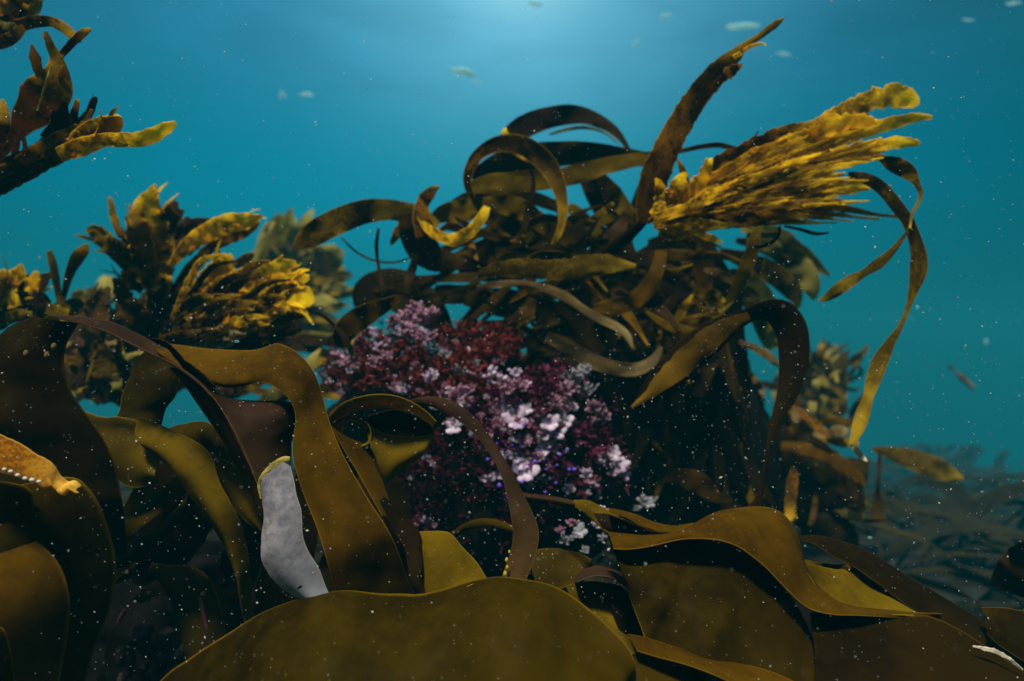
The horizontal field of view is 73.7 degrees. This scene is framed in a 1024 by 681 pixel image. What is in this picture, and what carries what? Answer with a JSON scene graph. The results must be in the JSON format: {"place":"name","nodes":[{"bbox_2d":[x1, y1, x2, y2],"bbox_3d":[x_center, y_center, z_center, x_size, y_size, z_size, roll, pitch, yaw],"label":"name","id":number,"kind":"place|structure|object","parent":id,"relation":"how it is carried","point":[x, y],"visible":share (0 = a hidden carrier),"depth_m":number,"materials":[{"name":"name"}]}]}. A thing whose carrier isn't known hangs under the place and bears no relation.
{"place":"outdoors","nodes":[
{"label":"outdoors","id":0,"kind":"place"},
{"bbox_2d":[0,0,75,48],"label":"kelp plant","id":1,"kind":"object","parent":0,"point":[16,23],"visible":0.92,"depth_m":1.17,"materials":[{"name":"plant"}]},
{"bbox_2d":[0,27,176,195],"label":"kelp plant","id":2,"kind":"object","parent":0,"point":[44,97],"visible":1,"depth_m":1.07,"materials":[{"name":"brown plant"}]},
{"bbox_2d":[0,0,1023,679],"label":"marine snow","id":3,"kind":"structure","parent":0,"point":[486,366],"depth_m":0.83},
{"bbox_2d":[811,612,1023,680],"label":"kelp frond","id":4,"kind":"object","parent":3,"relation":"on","point":[890,649],"visible":0.98,"depth_m":0.82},
{"bbox_2d":[628,634,791,680],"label":"kelp frond","id":5,"kind":"object","parent":4,"relation":"on","point":[723,670],"visible":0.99,"depth_m":0.77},
{"bbox_2d":[593,506,941,680],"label":"kelp frond","id":6,"kind":"object","parent":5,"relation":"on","point":[734,615],"visible":0.98,"depth_m":0.85,"materials":[{"name":"plant"}]},
{"bbox_2d":[0,0,1023,474],"label":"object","id":7,"kind":"structure","parent":0,"point":[637,77],"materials":[{"name":"liquid"}]},
{"bbox_2d":[531,548,591,588],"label":"kelp frond","id":8,"kind":"object","parent":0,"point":[562,570],"visible":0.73,"depth_m":1.08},
{"bbox_2d":[523,493,619,530],"bbox_3d":[0.074,0.267,1.066,0.203,0.045,0.067,0,0,28],"label":"kelp stipe","id":9,"kind":"object","parent":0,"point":[589,508],"visible":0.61,"depth_m":1.04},
{"bbox_2d":[119,479,1023,622],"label":"seabed","id":10,"kind":"structure","parent":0,"point":[868,543],"depth_m":3.44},
{"bbox_2d":[0,627,14,680],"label":"kelp frond","id":11,"kind":"object","parent":10,"relation":"on","point":[6,667],"visible":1,"depth_m":0.65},
{"bbox_2d":[0,481,33,524],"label":"kelp frond","id":12,"kind":"object","parent":10,"relation":"on","point":[16,501],"visible":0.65,"depth_m":0.75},
{"bbox_2d":[0,541,69,680],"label":"kelp frond","id":13,"kind":"object","parent":10,"relation":"on","point":[35,604],"visible":0.94,"depth_m":0.72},
{"bbox_2d":[0,255,69,330],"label":"kelp plant","id":14,"kind":"object","parent":10,"relation":"on","point":[20,288],"visible":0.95,"depth_m":1.41,"materials":[{"name":"plant"}]},
{"bbox_2d":[47,243,88,321],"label":"seaweed sprig","id":15,"kind":"object","parent":14,"relation":"attached to","point":[79,255],"visible":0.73,"depth_m":1.43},
{"bbox_2d":[0,477,115,680],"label":"kelp frond","id":16,"kind":"object","parent":10,"relation":"on","point":[54,517],"visible":0.52,"depth_m":0.81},
{"bbox_2d":[0,434,81,494],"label":"starfish","id":17,"kind":"object","parent":16,"relation":"attached to","point":[29,465],"visible":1,"depth_m":0.73},
{"bbox_2d":[0,314,128,555],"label":"kelp frond","id":18,"kind":"object","parent":10,"relation":"on","point":[52,422],"visible":0.59,"depth_m":0.90,"materials":[{"name":"plant"}]},
{"bbox_2d":[86,412,161,487],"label":"kelp frond","id":19,"kind":"object","parent":10,"relation":"on","point":[123,446],"visible":0.69,"depth_m":1.00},
{"bbox_2d":[64,282,192,406],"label":"kelp plant","id":20,"kind":"object","parent":10,"relation":"on","point":[107,369],"visible":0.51,"depth_m":1.72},
{"bbox_2d":[117,352,179,424],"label":"kelp frond","id":21,"kind":"object","parent":10,"relation":"on","point":[144,397],"visible":0.76,"depth_m":1.07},
{"bbox_2d":[114,624,184,680],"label":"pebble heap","id":22,"kind":"object","parent":10,"relation":"on","point":[142,635],"visible":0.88,"depth_m":1.08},
{"bbox_2d":[148,563,224,661],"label":"kelp frond","id":23,"kind":"object","parent":22,"relation":"on","point":[181,592],"visible":0.89,"depth_m":1.11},
{"bbox_2d":[115,496,192,569],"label":"kelp frond","id":24,"kind":"object","parent":10,"relation":"on","point":[151,542],"visible":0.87,"depth_m":1.06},
{"bbox_2d":[124,477,185,541],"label":"kelp frond","id":25,"kind":"object","parent":10,"relation":"on","point":[161,501],"visible":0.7,"depth_m":1.02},
{"bbox_2d":[86,541,224,680],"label":"reef rock","id":26,"kind":"object","parent":10,"relation":"on","point":[208,554],"visible":0.06,"depth_m":1.17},
{"bbox_2d":[97,426,411,680],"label":"kelp plant","id":27,"kind":"object","parent":26,"relation":"on","point":[174,547],"visible":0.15,"depth_m":1.19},
{"bbox_2d":[74,182,265,353],"bbox_3d":[-0.732,-0.155,1.531,0.377,0.371,0.192,0,0,-10],"label":"kelp plant","id":28,"kind":"object","parent":10,"relation":"on","point":[166,234],"visible":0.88,"depth_m":1.51,"materials":[{"name":"brown plant"}]},
{"bbox_2d":[135,418,253,622],"bbox_3d":[-0.467,0.263,0.977,0.186,0.296,0.066,0,0,6],"label":"kelp frond","id":29,"kind":"object","parent":10,"relation":"on","point":[187,462],"visible":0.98,"depth_m":0.96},
{"bbox_2d":[210,454,263,531],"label":"kelp frond","id":30,"kind":"object","parent":29,"relation":"attached to","point":[231,479],"visible":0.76,"depth_m":0.97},
{"bbox_2d":[169,421,232,462],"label":"kelp frond","id":31,"kind":"object","parent":10,"relation":"on","point":[207,437],"visible":0.59,"depth_m":1.03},
{"bbox_2d":[64,287,365,402],"bbox_3d":[-0.950,0.023,2.017,1.178,0.393,0.578,0,0,0],"label":"kelp plant","id":32,"kind":"object","parent":10,"relation":"on","point":[309,342],"visible":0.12,"depth_m":1.96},
{"bbox_2d":[162,239,314,349],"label":"kelp plant","id":33,"kind":"object","parent":10,"relation":"on","point":[246,288],"visible":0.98,"depth_m":1.40,"materials":[{"name":"plant"}]},
{"bbox_2d":[294,199,439,249],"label":"kelp strap","id":34,"kind":"object","parent":33,"relation":"on","point":[326,226],"visible":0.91,"depth_m":1.45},
{"bbox_2d":[398,213,475,271],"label":"kelp strap","id":35,"kind":"object","parent":34,"relation":"attached to","point":[433,256],"visible":0.88,"depth_m":1.57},
{"bbox_2d":[403,245,417,290],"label":"kelp strap","id":36,"kind":"object","parent":35,"relation":"hanging from","point":[410,273],"visible":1,"depth_m":1.55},
{"bbox_2d":[156,343,412,593],"bbox_3d":[-0.323,0.184,0.909,0.396,0.365,0.097,0,0,16],"label":"kelp frond","id":37,"kind":"object","parent":10,"relation":"on","point":[339,498],"visible":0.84,"depth_m":0.86,"materials":[{"name":"plant"}]},
{"bbox_2d":[49,315,294,519],"bbox_3d":[-0.484,0.100,0.921,0.396,0.273,0.063,0,0,14],"label":"kelp ribbon","id":38,"kind":"object","parent":37,"relation":"attached to","point":[248,438],"visible":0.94,"depth_m":0.89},
{"bbox_2d":[251,208,353,349],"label":"kelp bush","id":39,"kind":"object","parent":10,"relation":"on","point":[328,275],"visible":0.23,"depth_m":3.27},
{"bbox_2d":[328,394,435,516],"bbox_3d":[-0.187,0.161,0.991,0.159,0.173,0.119,0,0,0],"label":"kelp curl","id":40,"kind":"object","parent":10,"relation":"on","point":[397,455],"visible":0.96,"depth_m":0.98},
{"bbox_2d":[161,577,634,680],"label":"kelp frond","id":41,"kind":"object","parent":10,"relation":"on","point":[556,634],"visible":1,"depth_m":0.73,"materials":[{"name":"plant"}]},
{"bbox_2d":[257,456,328,598],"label":"bleached frond","id":42,"kind":"object","parent":41,"relation":"on","point":[284,549],"visible":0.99,"depth_m":0.79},
{"bbox_2d":[380,497,425,593],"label":"kelp frond","id":43,"kind":"object","parent":10,"relation":"on","point":[409,536],"visible":0.9,"depth_m":0.89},
{"bbox_2d":[419,531,485,592],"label":"kelp frond","id":44,"kind":"object","parent":10,"relation":"on","point":[441,549],"visible":0.45,"depth_m":0.90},
{"bbox_2d":[411,396,538,578],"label":"kelp frond","id":45,"kind":"object","parent":10,"relation":"on","point":[519,562],"visible":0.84,"depth_m":0.92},
{"bbox_2d":[451,518,512,537],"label":"kelp frond","id":46,"kind":"object","parent":10,"relation":"on","point":[473,524],"visible":0.83,"depth_m":1.13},
{"bbox_2d":[372,330,610,593],"bbox_3d":[-0.064,0.343,1.739,0.628,0.762,0.660,0,0,0],"label":"reef rock","id":47,"kind":"object","parent":10,"relation":"on","point":[480,544],"visible":0.13,"depth_m":1.51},
{"bbox_2d":[330,295,399,350],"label":"kelp strap","id":48,"kind":"object","parent":47,"relation":"on","point":[352,324],"visible":0.91,"depth_m":1.41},
{"bbox_2d":[326,356,412,478],"bbox_3d":[-0.315,0.216,1.780,0.336,0.361,0.324,0,0,-36],"label":"reef rock","id":49,"kind":"object","parent":47,"relation":"on","point":[354,432],"visible":0.04,"depth_m":1.66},
{"bbox_2d":[315,319,451,398],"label":"red seaweed","id":50,"kind":"object","parent":49,"relation":"on","point":[415,351],"visible":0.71,"depth_m":1.53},
{"bbox_2d":[355,326,396,378],"bbox_3d":[-0.302,0.028,1.530,0.064,0.123,0.139,0,0,-31],"label":"coralline colony","id":51,"kind":"object","parent":50,"relation":"on","point":[386,357],"visible":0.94,"depth_m":1.52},
{"bbox_2d":[385,300,440,342],"bbox_3d":[-0.226,-0.041,1.523,0.143,0.099,0.069,0,0,21],"label":"coralline colony","id":52,"kind":"object","parent":50,"relation":"on","point":[415,315],"visible":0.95,"depth_m":1.52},
{"bbox_2d":[340,316,525,401],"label":"red seaweed","id":53,"kind":"object","parent":50,"relation":"on","point":[493,348],"visible":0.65,"depth_m":1.48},
{"bbox_2d":[500,297,536,345],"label":"kelp strap","id":54,"kind":"object","parent":53,"relation":"attached to","point":[527,308],"visible":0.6,"depth_m":1.56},
{"bbox_2d":[352,268,453,334],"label":"kelp strap","id":55,"kind":"object","parent":47,"relation":"attached to","point":[363,292],"visible":0.52,"depth_m":1.62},
{"bbox_2d":[373,272,490,291],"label":"kelp strap","id":56,"kind":"object","parent":55,"relation":"attached to","point":[458,277],"visible":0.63,"depth_m":1.62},
{"bbox_2d":[395,427,561,553],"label":"red seaweed","id":57,"kind":"object","parent":47,"relation":"on","point":[423,467],"visible":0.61,"depth_m":1.43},
{"bbox_2d":[472,541,531,577],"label":"red seaweed","id":58,"kind":"object","parent":47,"relation":"on","point":[504,563],"visible":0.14,"depth_m":1.47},
{"bbox_2d":[448,358,632,499],"bbox_3d":[0.074,0.198,1.468,0.422,0.321,0.159,0,0,-14],"label":"red seaweed","id":59,"kind":"object","parent":47,"relation":"on","point":[545,378],"visible":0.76,"depth_m":1.46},
{"bbox_2d":[388,341,613,494],"bbox_3d":[-0.022,0.183,1.437,0.490,0.365,0.119,0,0,0],"label":"coralline colony","id":60,"kind":"object","parent":59,"relation":"on","point":[498,421],"visible":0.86,"depth_m":1.42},
{"bbox_2d":[482,365,531,402],"bbox_3d":[-0.006,0.090,1.420,0.107,0.079,0.058,0,0,-20],"label":"coralline colony","id":61,"kind":"object","parent":59,"relation":"on","point":[501,381],"visible":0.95,"depth_m":1.42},
{"bbox_2d":[488,400,532,429],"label":"coralline colony","id":62,"kind":"object","parent":59,"relation":"on","point":[508,416],"visible":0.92,"depth_m":1.42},
{"bbox_2d":[509,446,539,484],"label":"coralline colony","id":63,"kind":"object","parent":59,"relation":"on","point":[526,475],"visible":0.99,"depth_m":1.40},
{"bbox_2d":[535,402,578,455],"bbox_3d":[0.096,0.189,1.435,0.101,0.116,0.048,0,0,-15],"label":"coralline colony","id":64,"kind":"object","parent":59,"relation":"on","point":[548,426],"visible":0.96,"depth_m":1.43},
{"bbox_2d":[548,363,611,423],"bbox_3d":[0.142,0.115,1.466,0.154,0.132,0.057,0,0,-22],"label":"coralline colony","id":65,"kind":"object","parent":59,"relation":"on","point":[580,375],"visible":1,"depth_m":1.47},
{"bbox_2d":[595,445,630,482],"bbox_3d":[0.221,0.275,1.498,0.093,0.087,0.034,0,0,-31],"label":"coralline colony","id":66,"kind":"object","parent":59,"relation":"on","point":[620,463],"visible":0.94,"depth_m":1.50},
{"bbox_2d":[510,351,585,391],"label":"kelp strap","id":67,"kind":"object","parent":47,"relation":"on","point":[536,359],"visible":0.37,"depth_m":1.60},
{"bbox_2d":[526,281,593,358],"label":"kelp strap","id":68,"kind":"object","parent":47,"relation":"attached to","point":[585,298],"visible":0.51,"depth_m":1.62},
{"bbox_2d":[435,203,740,383],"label":"seaweed scraps","id":69,"kind":"object","parent":47,"relation":"on","point":[666,322],"visible":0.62,"depth_m":1.58,"materials":[{"name":"plant"}]},
{"bbox_2d":[417,206,489,246],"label":"kelp strap","id":70,"kind":"object","parent":69,"relation":"on","point":[469,232],"visible":1,"depth_m":1.47,"materials":[{"name":"plant"}]},
{"bbox_2d":[412,185,439,237],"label":"kelp strap","id":71,"kind":"object","parent":70,"relation":"attached to","point":[425,198],"visible":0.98,"depth_m":1.50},
{"bbox_2d":[432,197,483,223],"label":"kelp strap","id":72,"kind":"object","parent":69,"relation":"on","point":[467,209],"visible":0.78,"depth_m":1.55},
{"bbox_2d":[452,192,556,212],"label":"kelp strap","id":73,"kind":"object","parent":69,"relation":"on","point":[544,201],"visible":0.24,"depth_m":1.70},
{"bbox_2d":[484,210,528,258],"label":"kelp strap","id":74,"kind":"object","parent":69,"relation":"attached to","point":[509,226],"visible":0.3,"depth_m":1.66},
{"bbox_2d":[463,134,567,245],"bbox_3d":[0.004,-0.326,1.488,0.235,0.251,0.042,0,0,13],"label":"kelp strap","id":75,"kind":"object","parent":69,"relation":"on","point":[540,157],"visible":1,"depth_m":1.49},
{"bbox_2d":[482,194,549,237],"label":"kelp strap","id":76,"kind":"object","parent":69,"relation":"on","point":[512,206],"visible":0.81,"depth_m":1.53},
{"bbox_2d":[456,219,607,268],"bbox_3d":[0.046,-0.234,1.685,0.442,0.130,0.032,0,0,2],"label":"kelp strap","id":77,"kind":"object","parent":69,"relation":"attached to","point":[486,252],"visible":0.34,"depth_m":1.68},
{"bbox_2d":[463,288,605,354],"bbox_3d":[0.053,-0.043,1.606,0.334,0.158,0.043,0,0,0],"label":"kelp strap","id":78,"kind":"object","parent":69,"relation":"attached to","point":[577,327],"visible":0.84,"depth_m":1.60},
{"bbox_2d":[477,254,635,279],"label":"kelp strap","id":79,"kind":"object","parent":69,"relation":"on","point":[587,265],"visible":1,"depth_m":1.43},
{"bbox_2d":[477,280,632,347],"bbox_3d":[0.085,-0.054,1.381,0.317,0.139,0.015,0,0,9],"label":"kelp strap","id":80,"kind":"object","parent":79,"relation":"attached to","point":[575,303],"visible":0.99,"depth_m":1.38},
{"bbox_2d":[472,141,644,179],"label":"kelp strap","id":81,"kind":"object","parent":69,"relation":"on","point":[565,153],"visible":0.51,"depth_m":1.61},
{"bbox_2d":[501,104,629,147],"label":"kelp strap","id":82,"kind":"object","parent":81,"relation":"on","point":[539,120],"visible":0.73,"depth_m":1.68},
{"bbox_2d":[580,177,616,226],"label":"kelp strap","id":83,"kind":"object","parent":69,"relation":"on","point":[592,192],"visible":0.28,"depth_m":1.69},
{"bbox_2d":[596,175,636,224],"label":"kelp strap","id":84,"kind":"object","parent":69,"relation":"on","point":[611,190],"visible":0.78,"depth_m":1.62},
{"bbox_2d":[606,270,644,332],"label":"kelp strap","id":85,"kind":"object","parent":69,"relation":"hanging from","point":[627,277],"visible":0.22,"depth_m":1.70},
{"bbox_2d":[591,202,724,354],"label":"seaweed scraps","id":86,"kind":"object","parent":69,"relation":"attached to","point":[688,307],"visible":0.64,"depth_m":1.58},
{"bbox_2d":[683,236,713,336],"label":"kelp strap","id":87,"kind":"object","parent":69,"relation":"attached to","point":[704,280],"visible":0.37,"depth_m":1.69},
{"bbox_2d":[556,17,932,290],"bbox_3d":[0.401,-0.346,1.352,0.761,0.464,0.268,0,0,25],"label":"kelp tuft","id":88,"kind":"object","parent":69,"relation":"on","point":[715,193],"visible":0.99,"depth_m":1.29,"materials":[{"name":"plant"}]},
{"bbox_2d":[521,169,535,234],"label":"kelp strap","id":89,"kind":"object","parent":88,"relation":"attached to","point":[527,214],"visible":1,"depth_m":1.44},
{"bbox_2d":[471,151,649,193],"bbox_3d":[0.118,-0.372,1.517,0.439,0.082,0.021,0,0,11],"label":"kelp strap","id":90,"kind":"object","parent":88,"relation":"attached to","point":[517,182],"visible":0.77,"depth_m":1.51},
{"bbox_2d":[593,212,629,252],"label":"kelp strap","id":91,"kind":"object","parent":88,"relation":"attached to","point":[619,227],"visible":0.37,"depth_m":1.58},
{"bbox_2d":[592,250,666,314],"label":"kelp strap","id":92,"kind":"object","parent":88,"relation":"hanging from","point":[642,293],"visible":0.98,"depth_m":1.50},
{"bbox_2d":[693,226,765,306],"bbox_3d":[0.470,-0.155,1.442,0.157,0.172,0.086,0,0,0],"label":"kelp drape","id":93,"kind":"object","parent":88,"relation":"hanging from","point":[738,281],"visible":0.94,"depth_m":1.43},
{"bbox_2d":[818,155,927,461],"bbox_3d":[0.673,-0.070,1.234,0.193,0.560,0.138,0,0,0],"label":"kelp strap","id":94,"kind":"object","parent":88,"relation":"hanging from","point":[918,267],"visible":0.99,"depth_m":1.26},
{"bbox_2d":[545,332,662,376],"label":"kelp strap","id":95,"kind":"object","parent":47,"relation":"attached to","point":[579,354],"visible":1,"depth_m":1.48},
{"bbox_2d":[570,247,825,544],"bbox_3d":[0.451,0.181,1.801,0.660,0.891,0.248,0,0,0],"label":"kelp plant","id":96,"kind":"object","parent":47,"relation":"on","point":[728,462],"visible":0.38,"depth_m":1.78,"materials":[{"name":"plant"}]},
{"bbox_2d":[585,369,669,411],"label":"kelp strap","id":97,"kind":"object","parent":96,"relation":"attached to","point":[600,391],"visible":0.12,"depth_m":1.79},
{"bbox_2d":[648,236,721,397],"bbox_3d":[0.441,-0.068,1.762,0.199,0.428,0.069,0,0,16],"label":"kelp strap","id":98,"kind":"object","parent":96,"relation":"attached to","point":[695,388],"visible":0.18,"depth_m":1.75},
{"bbox_2d":[664,469,731,502],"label":"kelp strap","id":99,"kind":"object","parent":96,"relation":"attached to","point":[701,484],"visible":1,"depth_m":1.68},
{"bbox_2d":[688,245,731,416],"bbox_3d":[0.537,-0.037,1.849,0.157,0.496,0.066,0,0,13],"label":"kelp strap","id":100,"kind":"object","parent":96,"relation":"attached to","point":[696,406],"visible":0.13,"depth_m":1.84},
{"bbox_2d":[634,299,809,506],"bbox_3d":[0.378,0.127,1.236,0.318,0.406,0.114,0,0,10],"label":"kelp frond","id":101,"kind":"object","parent":96,"relation":"attached to","point":[793,341],"visible":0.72,"depth_m":1.24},
{"bbox_2d":[631,312,750,407],"bbox_3d":[0.326,0.036,1.247,0.221,0.175,0.020,0,0,0],"label":"kelp blade","id":102,"kind":"object","parent":101,"relation":"attached to","point":[686,359],"visible":0.98,"depth_m":1.24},
{"bbox_2d":[119,453,1023,620],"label":"seaweed carpet","id":103,"kind":"object","parent":10,"relation":"on","point":[991,536],"visible":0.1,"depth_m":3.31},
{"bbox_2d":[870,450,885,527],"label":"kelp strap","id":104,"kind":"object","parent":103,"relation":"on","point":[877,510],"visible":0.85,"depth_m":2.30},
{"bbox_2d":[609,359,785,549],"bbox_3d":[0.583,0.417,2.257,0.611,1.076,0.601,0,0,0],"label":"reef rock","id":105,"kind":"object","parent":10,"relation":"on","point":[661,512],"visible":0.08,"depth_m":2.00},
{"bbox_2d":[720,225,829,350],"bbox_3d":[0.776,-0.157,2.055,0.390,0.384,0.093,0,0,-15],"label":"kelp fan","id":106,"kind":"object","parent":105,"relation":"attached to","point":[804,265],"visible":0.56,"depth_m":2.06},
{"bbox_2d":[766,401,887,547],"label":"kelp plant","id":107,"kind":"object","parent":105,"relation":"attached to","point":[828,474],"visible":0.84,"depth_m":2.02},
{"bbox_2d":[614,582,815,680],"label":"reef rock","id":108,"kind":"object","parent":10,"relation":"on","point":[806,612],"visible":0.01,"depth_m":1.19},
{"bbox_2d":[554,519,607,553],"bbox_3d":[0.134,0.370,1.274,0.090,0.086,0.073,0,0,-43],"label":"coralline colony","id":109,"kind":"object","parent":108,"relation":"on","point":[580,532],"visible":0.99,"depth_m":1.27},
{"bbox_2d":[760,338,868,429],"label":"kelp bush","id":110,"kind":"object","parent":10,"relation":"on","point":[824,390],"visible":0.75,"depth_m":3.27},
{"bbox_2d":[866,442,953,482],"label":"kelp clump","id":111,"kind":"object","parent":10,"relation":"on","point":[927,449],"visible":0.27,"depth_m":15.92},
{"bbox_2d":[872,446,963,480],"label":"kelp strap","id":112,"kind":"object","parent":10,"relation":"on","point":[931,466],"visible":0.99,"depth_m":2.44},
{"bbox_2d":[915,443,1009,488],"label":"kelp clump","id":113,"kind":"object","parent":10,"relation":"on","point":[968,454],"visible":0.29,"depth_m":16.00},
{"bbox_2d":[981,607,1023,660],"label":"kelp frond","id":114,"kind":"object","parent":10,"relation":"on","point":[1005,628],"visible":1,"depth_m":0.91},
{"bbox_2d":[989,540,1023,597],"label":"kelp frond","id":115,"kind":"object","parent":10,"relation":"on","point":[1007,575],"visible":0.99,"depth_m":1.24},
{"bbox_2d":[565,565,648,656],"bbox_3d":[0.142,0.390,0.953,0.152,0.136,0.100,0,0,18],"label":"kelp curl","id":116,"kind":"object","parent":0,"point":[605,602],"visible":0.6,"depth_m":0.97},
{"bbox_2d":[634,653,719,680],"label":"kelp frond","id":117,"kind":"object","parent":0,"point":[650,669],"visible":0.98,"depth_m":0.77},
{"bbox_2d":[798,535,1023,671],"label":"kelp frond","id":118,"kind":"object","parent":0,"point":[913,594],"visible":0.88,"depth_m":0.95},
{"bbox_2d":[805,561,913,615],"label":"kelp frond","id":119,"kind":"object","parent":118,"relation":"on","point":[853,586],"visible":0.98,"depth_m":0.91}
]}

